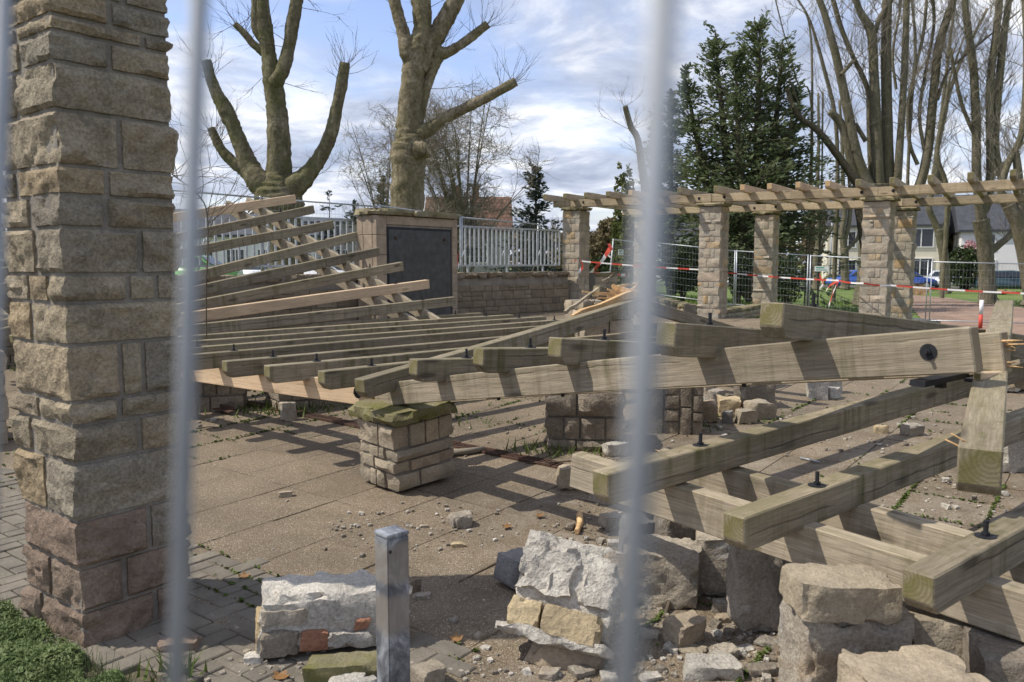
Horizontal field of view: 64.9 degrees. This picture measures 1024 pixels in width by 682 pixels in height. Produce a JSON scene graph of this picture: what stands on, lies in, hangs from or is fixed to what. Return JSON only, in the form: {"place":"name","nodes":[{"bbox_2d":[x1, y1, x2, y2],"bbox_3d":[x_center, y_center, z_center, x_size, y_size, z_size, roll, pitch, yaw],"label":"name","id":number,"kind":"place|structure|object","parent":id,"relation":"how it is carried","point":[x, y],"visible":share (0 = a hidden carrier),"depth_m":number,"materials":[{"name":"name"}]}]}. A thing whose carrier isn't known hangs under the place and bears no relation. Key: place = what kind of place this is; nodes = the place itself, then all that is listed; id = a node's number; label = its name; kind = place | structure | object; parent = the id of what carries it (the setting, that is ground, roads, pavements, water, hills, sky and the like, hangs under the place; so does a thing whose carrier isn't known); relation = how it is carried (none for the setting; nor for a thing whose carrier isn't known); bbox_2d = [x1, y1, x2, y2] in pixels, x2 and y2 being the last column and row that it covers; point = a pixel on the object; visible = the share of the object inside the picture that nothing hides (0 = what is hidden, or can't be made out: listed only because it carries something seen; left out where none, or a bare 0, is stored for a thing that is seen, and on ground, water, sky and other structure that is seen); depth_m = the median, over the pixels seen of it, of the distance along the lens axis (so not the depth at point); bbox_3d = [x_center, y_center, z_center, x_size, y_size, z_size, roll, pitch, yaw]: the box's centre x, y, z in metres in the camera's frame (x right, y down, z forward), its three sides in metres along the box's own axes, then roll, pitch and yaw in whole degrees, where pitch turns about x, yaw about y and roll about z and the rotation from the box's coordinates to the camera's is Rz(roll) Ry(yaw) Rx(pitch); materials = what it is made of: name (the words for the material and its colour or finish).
{"place":"outdoors","nodes":[
{"label":"outdoors","id":0,"kind":"place"},
{"bbox_2d":[494,547,522,589],"bbox_3d":[0.032,1.142,4.024,0.181,0.163,0.177,-4,7,-39],"label":"stone block","id":1,"kind":"object","parent":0,"point":[506,571],"depth_m":3.98,"materials":[{"name":"stone"}]},
{"bbox_2d":[0,311,1023,681],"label":"paving","id":2,"kind":"structure","parent":0,"point":[242,511],"depth_m":5.08,"materials":[{"name":"stone"}]},
{"bbox_2d":[0,351,8,443],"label":"pillar stub","id":3,"kind":"object","parent":2,"relation":"on","point":[4,418],"visible":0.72,"depth_m":6.81,"materials":[{"name":"stone"}]},
{"bbox_2d":[0,596,139,681],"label":"weeds","id":4,"kind":"object","parent":2,"relation":"on","point":[29,657],"visible":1,"depth_m":3.20,"materials":[{"name":"green plant"}]},
{"bbox_2d":[5,0,191,647],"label":"stone pillar","id":5,"kind":"structure","parent":2,"relation":"on","point":[92,260],"depth_m":3.38,"materials":[{"name":"beige stone"}]},
{"bbox_2d":[156,635,202,651],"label":"stone block","id":6,"kind":"object","parent":2,"relation":"on","point":[194,641],"depth_m":3.33,"materials":[{"name":"beige stone"}]},
{"bbox_2d":[196,382,247,411],"bbox_3d":[-3.025,0.492,8.335,0.622,0.412,0.594,-1,6,-14],"label":"pillar stub","id":7,"kind":"object","parent":2,"relation":"on","point":[210,396],"visible":0.34,"depth_m":8.10,"materials":[{"name":"stone"}]},
{"bbox_2d":[3,195,455,343],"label":"collapsed pergola deck","id":8,"kind":"structure","parent":7,"relation":"on","point":[401,305],"depth_m":11.59,"materials":[{"name":"brown wood"}]},
{"bbox_2d":[196,310,751,403],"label":"collapsed pergola deck","id":9,"kind":"structure","parent":7,"relation":"on","point":[330,361],"depth_m":7.58,"materials":[{"name":"brown wood"}]},
{"bbox_2d":[170,101,294,338],"bbox_3d":[-2.999,-0.977,7.891,1.620,3.369,1.845,0,6,0],"label":"wild shoot","id":10,"kind":"object","parent":2,"relation":"on","point":[208,222],"visible":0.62,"depth_m":8.03,"materials":[{"name":"brown plant"}]},
{"bbox_2d":[3,271,569,362],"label":"retaining wall","id":11,"kind":"structure","parent":2,"relation":"on","point":[499,293],"depth_m":18.04,"materials":[{"name":"stone"}]},
{"bbox_2d":[173,210,354,273],"bbox_3d":[-4.821,-1.664,13.956,0.389,1.072,4.784,5,8,43],"label":"railing","id":12,"kind":"object","parent":11,"relation":"on","point":[275,246],"visible":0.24,"depth_m":14.30,"materials":[{"name":"metal"}]},
{"bbox_2d":[455,225,560,272],"bbox_3d":[-0.236,-2.114,18.760,0.389,1.042,3.795,5,8,43],"label":"railing","id":13,"kind":"object","parent":11,"relation":"on","point":[496,249],"visible":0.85,"depth_m":18.66,"materials":[{"name":"metal"}]},
{"bbox_2d":[279,402,296,420],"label":"stone block","id":14,"kind":"object","parent":2,"relation":"on","point":[288,411],"depth_m":7.68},
{"bbox_2d":[263,392,350,409],"bbox_3d":[-2.105,0.471,8.477,0.916,0.426,0.582,-4,7,-33],"label":"pillar stub","id":15,"kind":"object","parent":2,"relation":"on","point":[273,398],"visible":0.19,"depth_m":8.21,"materials":[{"name":"stone"}]},
{"bbox_2d":[255,569,412,657],"bbox_3d":[-0.747,1.132,3.389,0.647,0.273,0.296,-2,6,-16],"label":"masonry chunk","id":16,"kind":"object","parent":2,"relation":"on","point":[317,611],"visible":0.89,"depth_m":3.29,"materials":[{"name":"stone"}]},
{"bbox_2d":[302,650,376,681],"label":"stone block","id":17,"kind":"object","parent":2,"relation":"on","point":[322,668],"depth_m":3.07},
{"bbox_2d":[0,0,679,681],"bbox_3d":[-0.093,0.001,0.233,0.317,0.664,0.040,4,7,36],"label":"construction fence","id":18,"kind":"object","parent":2,"relation":"on","point":[658,86],"visible":1,"depth_m":0.14,"materials":[{"name":"metal"}]},
{"bbox_2d":[374,525,409,681],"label":"square post","id":19,"kind":"object","parent":2,"relation":"on","point":[392,597],"visible":1,"depth_m":2.42,"materials":[{"name":"grey metal"}]},
{"bbox_2d":[348,399,457,491],"bbox_3d":[-0.762,0.704,5.707,0.606,0.598,0.536,-5,8,-43],"label":"pillar stub","id":20,"kind":"object","parent":2,"relation":"on","point":[403,447],"visible":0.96,"depth_m":5.54,"materials":[{"name":"stone"}]},
{"bbox_2d":[375,294,1023,404],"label":"collapsed pergola deck","id":21,"kind":"structure","parent":20,"relation":"on","point":[788,343],"depth_m":3.50,"materials":[{"name":"brown wood"}]},
{"bbox_2d":[945,300,1013,495],"bbox_3d":[2.464,0.058,4.111,0.142,0.362,4.548,3,7,32],"label":"crooked rafter","id":22,"kind":"object","parent":21,"relation":"attached to","point":[980,445],"visible":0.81,"depth_m":2.33,"materials":[{"name":"brown wood"}]},
{"bbox_2d":[247,399,566,468],"bbox_3d":[-0.860,0.837,7.047,5.998,0.123,0.132,4,7,37],"label":"drain channel","id":23,"kind":"object","parent":2,"relation":"on","point":[460,445],"visible":0.29,"depth_m":6.66,"materials":[{"name":"metal"}]},
{"bbox_2d":[354,208,460,319],"bbox_3d":[-2.060,-1.415,16.147,0.718,2.356,2.407,4,7,37],"label":"monument","id":24,"kind":"object","parent":2,"relation":"on","point":[421,245],"visible":0.7,"depth_m":15.84,"materials":[{"name":"stone"}]},
{"bbox_2d":[410,658,445,681],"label":"stone block","id":25,"kind":"object","parent":2,"relation":"on","point":[432,670],"depth_m":3.05,"materials":[{"name":"stone"}]},
{"bbox_2d":[447,510,472,528],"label":"stone block","id":26,"kind":"object","parent":2,"relation":"on","point":[460,519],"depth_m":4.83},
{"bbox_2d":[0,364,1018,681],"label":"moss","id":27,"kind":"object","parent":2,"relation":"on","point":[652,620],"visible":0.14,"depth_m":6.44,"materials":[{"name":"plant"}]},
{"bbox_2d":[495,529,617,669],"bbox_3d":[0.235,1.106,3.345,0.510,0.598,0.457,2,6,19],"label":"masonry chunk","id":28,"kind":"object","parent":2,"relation":"on","point":[561,609],"visible":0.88,"depth_m":3.24,"materials":[{"name":"stone"}]},
{"bbox_2d":[556,464,577,489],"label":"stone block","id":29,"kind":"object","parent":2,"relation":"on","point":[563,473],"depth_m":5.53,"materials":[{"name":"stone"}]},
{"bbox_2d":[561,207,592,299],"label":"stone pillar","id":30,"kind":"structure","parent":2,"relation":"on","point":[576,233],"depth_m":20.17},
{"bbox_2d":[575,260,1023,293],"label":"barrier tape","id":31,"kind":"object","parent":30,"relation":"attached to","point":[832,280],"visible":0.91,"depth_m":15.97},
{"bbox_2d":[543,392,625,451],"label":"fallen pillar","id":32,"kind":"structure","parent":2,"relation":"on","point":[589,419],"depth_m":6.56,"materials":[{"name":"stone"}]},
{"bbox_2d":[564,299,629,336],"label":"fallen pillar","id":33,"kind":"structure","parent":2,"relation":"on","point":[620,325],"depth_m":9.12,"materials":[{"name":"stone"}]},
{"bbox_2d":[354,275,735,397],"bbox_3d":[0.744,-0.236,8.145,0.654,0.835,6.613,4,7,37],"label":"broken rafter","id":34,"kind":"object","parent":33,"relation":"on","point":[614,305],"visible":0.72,"depth_m":7.34,"materials":[{"name":"brown wood"}]},
{"bbox_2d":[589,273,617,298],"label":"wall","id":35,"kind":"structure","parent":2,"relation":"on","point":[595,279],"depth_m":20.73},
{"bbox_2d":[192,405,1015,681],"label":"rubble crumbs","id":36,"kind":"object","parent":2,"relation":"on","point":[505,669],"visible":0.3,"depth_m":3.57,"materials":[{"name":"stone"}]},
{"bbox_2d":[598,511,619,529],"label":"stone block","id":37,"kind":"object","parent":2,"relation":"on","point":[609,521],"depth_m":4.79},
{"bbox_2d":[646,534,702,609],"bbox_3d":[0.723,1.110,3.862,0.399,0.297,0.294,1,6,8],"label":"stone block","id":38,"kind":"object","parent":2,"relation":"on","point":[674,565],"depth_m":3.73,"materials":[{"name":"stone"}]},
{"bbox_2d":[653,516,695,540],"bbox_3d":[0.901,1.048,4.225,0.333,0.325,0.209,-1,6,-7],"label":"stone block","id":39,"kind":"object","parent":2,"relation":"on","point":[663,527],"depth_m":4.12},
{"bbox_2d":[655,388,703,434],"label":"fallen pillar","id":40,"kind":"structure","parent":2,"relation":"on","point":[680,411],"depth_m":7.15,"materials":[{"name":"stone"}]},
{"bbox_2d":[663,610,706,647],"bbox_3d":[0.727,1.226,3.422,0.174,0.112,0.131,-4,7,-33],"label":"stone block","id":41,"kind":"object","parent":2,"relation":"on","point":[680,630],"depth_m":3.38,"materials":[{"name":"stone"}]},
{"bbox_2d":[703,399,717,422],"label":"stone block","id":42,"kind":"object","parent":2,"relation":"on","point":[710,411],"depth_m":7.59,"materials":[{"name":"stone"}]},
{"bbox_2d":[696,530,728,595],"bbox_3d":[0.998,1.081,3.944,0.196,0.300,0.213,1,6,13],"label":"stone block","id":43,"kind":"object","parent":2,"relation":"on","point":[713,571],"depth_m":3.85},
{"bbox_2d":[682,653,743,680],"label":"stone block","id":44,"kind":"object","parent":2,"relation":"on","point":[704,667],"depth_m":3.10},
{"bbox_2d":[696,202,732,318],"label":"stone pillar","id":45,"kind":"structure","parent":2,"relation":"on","point":[713,283],"depth_m":17.71,"materials":[{"name":"stone"}]},
{"bbox_2d":[708,641,739,659],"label":"stone block","id":46,"kind":"object","parent":2,"relation":"on","point":[725,648],"depth_m":3.27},
{"bbox_2d":[716,394,740,417],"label":"stone block","id":47,"kind":"object","parent":2,"relation":"on","point":[733,403],"depth_m":7.83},
{"bbox_2d":[734,408,757,423],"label":"stone block","id":48,"kind":"object","parent":2,"relation":"on","point":[744,415],"depth_m":7.54,"materials":[{"name":"stone"}]},
{"bbox_2d":[733,384,775,405],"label":"stone block","id":49,"kind":"object","parent":2,"relation":"on","point":[752,392],"depth_m":8.23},
{"bbox_2d":[726,544,782,632],"bbox_3d":[1.069,1.072,3.547,0.221,0.407,0.168,-1,6,-6],"label":"stone block","id":50,"kind":"object","parent":2,"relation":"on","point":[754,597],"depth_m":3.48,"materials":[{"name":"stone"}]},
{"bbox_2d":[742,398,776,419],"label":"stone block","id":51,"kind":"object","parent":2,"relation":"on","point":[765,409],"depth_m":7.73,"materials":[{"name":"stone"}]},
{"bbox_2d":[744,662,778,677],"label":"stone block","id":52,"kind":"object","parent":2,"relation":"on","point":[755,669],"depth_m":3.13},
{"bbox_2d":[806,382,828,400],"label":"stone block","id":53,"kind":"object","parent":2,"relation":"on","point":[817,390],"depth_m":8.68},
{"bbox_2d":[777,600,914,681],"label":"stone block","id":54,"kind":"object","parent":2,"relation":"on","point":[810,651],"depth_m":2.74,"materials":[{"name":"stone"}]},
{"bbox_2d":[779,563,902,624],"bbox_3d":[1.144,0.879,2.810,0.366,0.153,0.236,0,6,0],"label":"stone block","id":55,"kind":"object","parent":54,"relation":"on","point":[847,593],"depth_m":2.71,"materials":[{"name":"stone"}]},
{"bbox_2d":[859,196,900,316],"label":"stone pillar","id":56,"kind":"structure","parent":2,"relation":"on","point":[877,237],"depth_m":15.71,"materials":[{"name":"stone"}]},
{"bbox_2d":[543,169,1023,215],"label":"pergola deck","id":57,"kind":"structure","parent":56,"relation":"on","point":[773,197],"depth_m":17.54,"materials":[{"name":"brown wood"}]},
{"bbox_2d":[961,623,1023,681],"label":"stone block","id":58,"kind":"object","parent":2,"relation":"on","point":[991,656],"depth_m":2.61,"materials":[{"name":"stone"}]},
{"bbox_2d":[570,359,1023,642],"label":"collapsed pergola deck","id":59,"kind":"structure","parent":58,"relation":"on","point":[712,487],"depth_m":3.29,"materials":[{"name":"brown wood"}]},
{"bbox_2d":[1002,440,1023,473],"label":"stone block","id":60,"kind":"object","parent":2,"relation":"on","point":[1013,458],"depth_m":5.93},
{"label":"stone block","id":61,"kind":"object","parent":2,"relation":"on","visible":0},
{"bbox_2d":[902,602,963,657],"bbox_3d":[1.519,1.045,2.910,0.239,0.186,0.282,1,6,10],"label":"stone block","id":62,"kind":"object","parent":61,"relation":"on","point":[940,631],"depth_m":2.80,"materials":[{"name":"stone"}]},
{"bbox_2d":[6,0,1023,263],"label":"sky","id":63,"kind":"structure","parent":0,"point":[580,45],"materials":[{"name":"blue"}]},
{"bbox_2d":[631,273,1023,319],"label":"lawn","id":64,"kind":"structure","parent":0,"point":[845,294],"depth_m":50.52,"materials":[{"name":"green plant"}]},
{"bbox_2d":[379,73,555,271],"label":"bare tree","id":65,"kind":"object","parent":64,"relation":"on","point":[453,203],"visible":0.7,"depth_m":44.40,"materials":[{"name":"brown plant"}]},
{"bbox_2d":[483,161,562,271],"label":"spruce tree","id":66,"kind":"object","parent":64,"relation":"on","point":[538,206],"visible":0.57,"depth_m":47.25,"materials":[{"name":"green plant"}]},
{"bbox_2d":[589,217,616,263],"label":"budding shrub","id":67,"kind":"object","parent":64,"relation":"on","point":[599,243],"visible":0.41,"depth_m":58.67,"materials":[{"name":"green plant"}]},
{"bbox_2d":[593,81,641,172],"bbox_3d":[4.580,-5.796,31.136,3.350,9.340,2.898,0,6,0],"label":"bare tree","id":68,"kind":"object","parent":64,"relation":"on","point":[632,129],"visible":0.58,"depth_m":30.30,"materials":[{"name":"brown plant"}]},
{"bbox_2d":[610,162,634,280],"bbox_3d":[4.449,-4.400,31.773,1.250,5.344,1.226,0,6,0],"label":"conifer tree","id":69,"kind":"object","parent":64,"relation":"on","point":[622,183],"visible":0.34,"depth_m":31.44,"materials":[{"name":"green plant"}]},
{"bbox_2d":[615,215,634,288],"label":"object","id":70,"kind":"object","parent":64,"relation":"on","point":[626,232],"visible":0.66,"depth_m":29.61,"materials":[{"name":"beige stone"}]},
{"bbox_2d":[634,90,698,295],"bbox_3d":[7.133,-6.659,36.752,4.260,9.351,3.686,2,6,20],"label":"yew tree","id":71,"kind":"object","parent":64,"relation":"on","point":[670,239],"visible":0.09,"depth_m":36.32,"materials":[{"name":"green plant"}]},
{"bbox_2d":[663,297,696,313],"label":"wall","id":72,"kind":"structure","parent":64,"relation":"on","point":[682,306],"depth_m":19.60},
{"bbox_2d":[664,239,698,301],"bbox_3d":[6.231,-2.557,29.479,1.712,2.348,1.601,0,6,0],"label":"holly bush","id":73,"kind":"object","parent":64,"relation":"on","point":[681,263],"visible":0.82,"depth_m":29.07,"materials":[{"name":"green plant"}]},
{"bbox_2d":[728,250,751,303],"bbox_3d":[8.726,-2.395,30.903,0.935,2.189,0.987,0,6,0],"label":"holly bush","id":74,"kind":"object","parent":64,"relation":"on","point":[742,286],"visible":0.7,"depth_m":30.72,"materials":[{"name":"green plant"}]},
{"bbox_2d":[726,304,760,317],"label":"wall","id":75,"kind":"structure","parent":64,"relation":"on","point":[754,310],"depth_m":19.62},
{"bbox_2d":[667,9,860,308],"bbox_3d":[10.075,-7.484,33.848,8.146,12.047,8.322,-2,6,-18],"label":"yew tree","id":76,"kind":"object","parent":64,"relation":"on","point":[778,141],"visible":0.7,"depth_m":32.92,"materials":[{"name":"green plant"}]},
{"bbox_2d":[751,211,783,303],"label":"stone pillar","id":77,"kind":"structure","parent":64,"relation":"on","point":[766,243],"depth_m":21.09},
{"bbox_2d":[777,253,806,303],"bbox_3d":[10.371,-2.224,30.384,1.494,2.246,1.282,0,6,0],"label":"holly bush","id":78,"kind":"object","parent":64,"relation":"on","point":[790,270],"visible":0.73,"depth_m":30.11,"materials":[{"name":"green plant"}]},
{"bbox_2d":[759,0,829,305],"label":"bare tree","id":79,"kind":"object","parent":64,"relation":"on","point":[779,18],"visible":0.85,"depth_m":34.96,"materials":[{"name":"brown plant"}]},
{"bbox_2d":[775,0,839,301],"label":"bare tree","id":80,"kind":"object","parent":64,"relation":"on","point":[836,227],"visible":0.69,"depth_m":39.17,"materials":[{"name":"brown plant"}]},
{"bbox_2d":[784,0,854,305],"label":"bare tree","id":81,"kind":"object","parent":64,"relation":"on","point":[812,104],"visible":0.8,"depth_m":33.19,"materials":[{"name":"brown plant"}]},
{"bbox_2d":[802,71,839,289],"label":"bare tree","id":82,"kind":"object","parent":64,"relation":"on","point":[814,261],"visible":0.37,"depth_m":59.37,"materials":[{"name":"brown plant"}]},
{"bbox_2d":[785,78,862,249],"bbox_3d":[12.965,-5.849,32.442,3.485,9.299,2.289,-3,6,-28],"label":"bare tree","id":83,"kind":"object","parent":64,"relation":"on","point":[845,166],"visible":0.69,"depth_m":32.29,"materials":[{"name":"brown plant"}]},
{"bbox_2d":[815,70,866,289],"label":"bare tree","id":84,"kind":"object","parent":64,"relation":"on","point":[844,247],"visible":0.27,"depth_m":61.36,"materials":[{"name":"brown plant"}]},
{"bbox_2d":[808,255,935,319],"bbox_3d":[11.536,-1.711,26.157,4.144,2.176,0.401,2,6,20],"label":"fence panel","id":85,"kind":"object","parent":64,"relation":"on","point":[821,268],"visible":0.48,"depth_m":26.37,"materials":[{"name":"metal"}]},
{"bbox_2d":[807,0,960,304],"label":"bare tree","id":86,"kind":"object","parent":64,"relation":"on","point":[884,166],"visible":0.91,"depth_m":37.00,"materials":[{"name":"brown plant"}]},
{"bbox_2d":[821,194,949,282],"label":"house","id":87,"kind":"structure","parent":64,"relation":"on","point":[926,249],"depth_m":73.96,"materials":[{"name":"paint"}]},
{"bbox_2d":[916,228,933,246],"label":"window","id":88,"kind":"structure","parent":87,"relation":"in","point":[924,236],"depth_m":73.56,"materials":[{"name":"white paint"}]},
{"bbox_2d":[890,207,920,319],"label":"stone pillar","id":89,"kind":"structure","parent":64,"relation":"on","point":[905,247],"depth_m":18.78,"materials":[{"name":"stone"}]},
{"bbox_2d":[856,0,1020,198],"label":"bare tree","id":90,"kind":"object","parent":64,"relation":"on","point":[927,142],"visible":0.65,"depth_m":39.81,"materials":[{"name":"brown plant"}]},
{"bbox_2d":[912,12,993,297],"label":"bare tree","id":91,"kind":"object","parent":64,"relation":"on","point":[946,223],"visible":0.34,"depth_m":43.40,"materials":[{"name":"brown plant"}]},
{"bbox_2d":[893,0,1023,293],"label":"bare tree","id":92,"kind":"object","parent":64,"relation":"on","point":[938,230],"visible":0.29,"depth_m":53.04,"materials":[{"name":"brown plant"}]},
{"bbox_2d":[919,0,1022,303],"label":"bare tree","id":93,"kind":"object","parent":64,"relation":"on","point":[987,248],"visible":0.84,"depth_m":38.96,"materials":[{"name":"brown plant"}]},
{"bbox_2d":[949,244,995,289],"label":"evergreen bush","id":94,"kind":"object","parent":64,"relation":"on","point":[959,254],"visible":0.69,"depth_m":57.09,"materials":[{"name":"green plant"}]},
{"bbox_2d":[949,193,1018,270],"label":"house","id":95,"kind":"structure","parent":64,"relation":"on","point":[961,229],"depth_m":71.20,"materials":[{"name":"paint"}]},
{"bbox_2d":[958,0,1023,305],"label":"bare tree","id":96,"kind":"object","parent":64,"relation":"on","point":[1014,213],"visible":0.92,"depth_m":35.37,"materials":[{"name":"brown plant"}]},
{"bbox_2d":[971,270,1020,288],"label":"parked car","id":97,"kind":"object","parent":64,"relation":"on","point":[1004,280],"visible":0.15,"depth_m":55.19,"materials":[{"name":"teal paint"}]},
{"bbox_2d":[837,645,990,681],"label":"stone block","id":98,"kind":"object","parent":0,"point":[917,663],"depth_m":2.48,"materials":[{"name":"stone"}]},
{"bbox_2d":[912,295,1023,334],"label":"path","id":99,"kind":"structure","parent":0,"point":[972,309],"depth_m":33.24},
{"bbox_2d":[919,261,1023,323],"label":"fence panel","id":100,"kind":"object","parent":99,"relation":"on","point":[935,321],"visible":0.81,"depth_m":25.38,"materials":[{"name":"metal"}]},
{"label":"upper ground","id":101,"kind":"structure","parent":0,"visible":0},
{"bbox_2d":[201,225,325,262],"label":"house","id":102,"kind":"structure","parent":101,"relation":"on","point":[235,250],"depth_m":60.55,"materials":[{"name":"stone"}]},
{"bbox_2d":[169,0,379,273],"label":"plane tree","id":103,"kind":"object","parent":101,"relation":"on","point":[284,179],"visible":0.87,"depth_m":18.42,"materials":[{"name":"brown plant"}]},
{"bbox_2d":[304,219,356,269],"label":"house","id":104,"kind":"structure","parent":101,"relation":"on","point":[338,231],"depth_m":64.45,"materials":[{"name":"stone"}]},
{"bbox_2d":[333,98,397,250],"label":"bare tree","id":105,"kind":"object","parent":101,"relation":"on","point":[385,189],"visible":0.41,"depth_m":48.51,"materials":[{"name":"brown plant"}]},
{"bbox_2d":[5,212,821,272],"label":"distant woods","id":106,"kind":"object","parent":101,"relation":"on","point":[800,263],"depth_m":124.00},
{"bbox_2d":[365,0,538,210],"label":"plane tree","id":107,"kind":"object","parent":101,"relation":"on","point":[424,53],"visible":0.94,"depth_m":19.79,"materials":[{"name":"brown plant"}]},
{"bbox_2d":[425,185,512,271],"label":"house","id":108,"kind":"structure","parent":101,"relation":"on","point":[506,217],"depth_m":61.73,"materials":[{"name":"ceramic"}]},
{"bbox_2d":[461,216,538,271],"bbox_3d":[-0.234,-2.112,20.743,0.633,2.012,4.135,3,6,31],"label":"fence panel","id":109,"kind":"object","parent":101,"relation":"on","point":[491,220],"visible":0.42,"depth_m":20.52,"materials":[{"name":"metal"}]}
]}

